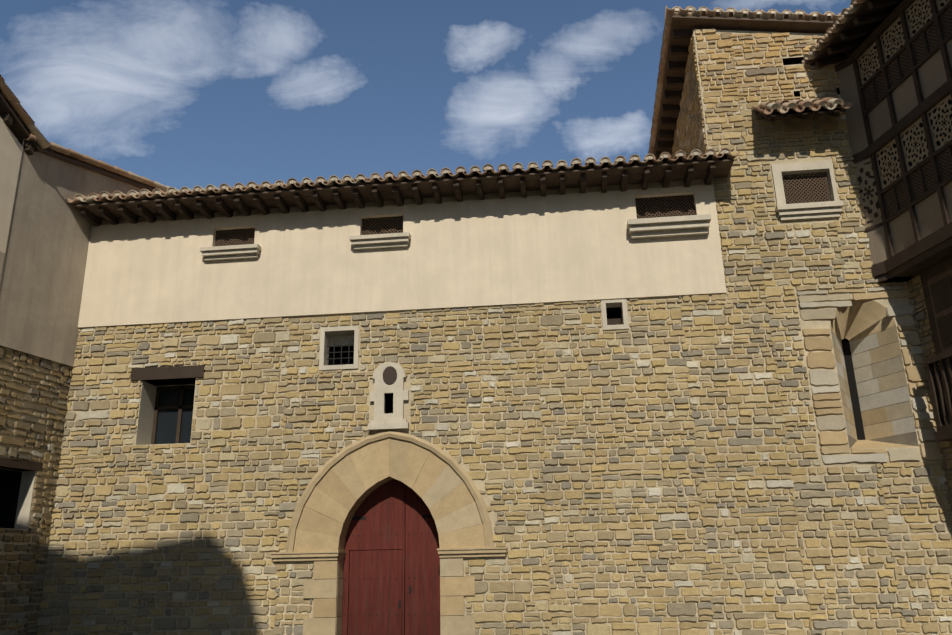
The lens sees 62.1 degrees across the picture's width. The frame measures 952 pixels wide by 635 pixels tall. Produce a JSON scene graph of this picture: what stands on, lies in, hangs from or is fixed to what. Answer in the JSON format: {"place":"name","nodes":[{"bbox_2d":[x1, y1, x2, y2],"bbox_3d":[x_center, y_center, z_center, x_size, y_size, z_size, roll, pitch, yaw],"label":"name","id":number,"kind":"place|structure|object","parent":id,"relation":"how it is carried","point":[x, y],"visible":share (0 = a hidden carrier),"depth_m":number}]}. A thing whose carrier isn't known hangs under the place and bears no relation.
{"place":"outdoors","nodes":[
{"label":"outdoors","id":0,"kind":"place"},
{"bbox_2d":[0,117,140,634],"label":"house wall","id":1,"kind":"structure","parent":0,"point":[45,227],"depth_m":14.54},
{"bbox_2d":[0,92,153,191],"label":"house roof","id":2,"kind":"structure","parent":1,"relation":"on","point":[14,123],"depth_m":14.84},
{"bbox_2d":[0,74,179,191],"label":"roof tiles","id":3,"kind":"object","parent":2,"relation":"on","point":[22,114],"visible":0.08,"depth_m":15.45},
{"bbox_2d":[0,0,850,189],"label":"sky","id":4,"kind":"structure","parent":0,"point":[177,94]},
{"bbox_2d":[36,28,951,634],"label":"stone wall","id":5,"kind":"structure","parent":0,"point":[680,466],"depth_m":14.13},
{"bbox_2d":[78,184,726,327],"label":"plaster wall","id":6,"kind":"structure","parent":5,"relation":"attached to","point":[587,246],"depth_m":15.32},
{"bbox_2d":[73,159,733,241],"bbox_3d":[-1.261,-2.389,19.076,12.870,2.448,7.680,-3,-17,6],"label":"roof eave","id":7,"kind":"object","parent":6,"relation":"attached to","point":[245,204],"visible":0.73,"depth_m":15.37},
{"bbox_2d":[66,147,739,204],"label":"roof tiles","id":8,"kind":"object","parent":7,"relation":"on","point":[374,178],"visible":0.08,"depth_m":15.27},
{"bbox_2d":[130,57,839,444],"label":"windows","id":9,"kind":"structure","parent":5,"relation":"in","point":[166,407],"depth_m":15.45},
{"bbox_2d":[270,160,843,634],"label":"stone surrounds","id":10,"kind":"object","parent":5,"relation":"attached to","point":[342,484],"visible":0.96,"depth_m":14.06},
{"bbox_2d":[342,479,439,634],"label":"church door","id":11,"kind":"structure","parent":10,"relation":"in","point":[391,579],"depth_m":14.06},
{"bbox_2d":[756,107,844,121],"bbox_3d":[6.176,-3.913,15.143,1.420,0.588,0.776,-3,-17,6],"label":"canopy underside","id":12,"kind":"object","parent":5,"relation":"attached to","point":[836,111],"visible":0.79,"depth_m":14.80},
{"bbox_2d":[752,97,852,114],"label":"roof tiles","id":13,"kind":"object","parent":12,"relation":"on","point":[828,103],"visible":1,"depth_m":14.72},
{"bbox_2d":[826,298,918,448],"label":"window recess","id":14,"kind":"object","parent":5,"relation":"in","point":[877,409],"depth_m":14.23},
{"bbox_2d":[671,33,707,159],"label":"tower side wall","id":15,"kind":"structure","parent":0,"point":[690,135],"depth_m":16.62},
{"bbox_2d":[654,15,832,160],"bbox_3d":[6.694,-4.544,18.345,4.750,1.864,5.800,-3,-17,6],"label":"roof eave","id":16,"kind":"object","parent":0,"point":[681,31],"depth_m":16.55},
{"bbox_2d":[648,6,840,154],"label":"roof tiles","id":17,"kind":"object","parent":16,"relation":"on","point":[757,13],"visible":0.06,"depth_m":16.06},
{"bbox_2d":[834,0,951,282],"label":"gallery house","id":18,"kind":"structure","parent":0,"point":[898,119],"depth_m":13.75},
{"bbox_2d":[809,0,902,67],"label":"roof eave","id":19,"kind":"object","parent":18,"relation":"attached to","point":[863,23],"depth_m":14.72},
{"bbox_2d":[802,0,865,63],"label":"roof tiles","id":20,"kind":"object","parent":19,"relation":"on","point":[839,23],"visible":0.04,"depth_m":14.73},
{"bbox_2d":[907,275,951,511],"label":"stone wall","id":21,"kind":"structure","parent":0,"point":[917,301],"depth_m":13.67},
{"bbox_2d":[920,257,951,440],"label":"balcony","id":22,"kind":"structure","parent":21,"relation":"attached to","point":[936,281],"depth_m":13.09}
]}

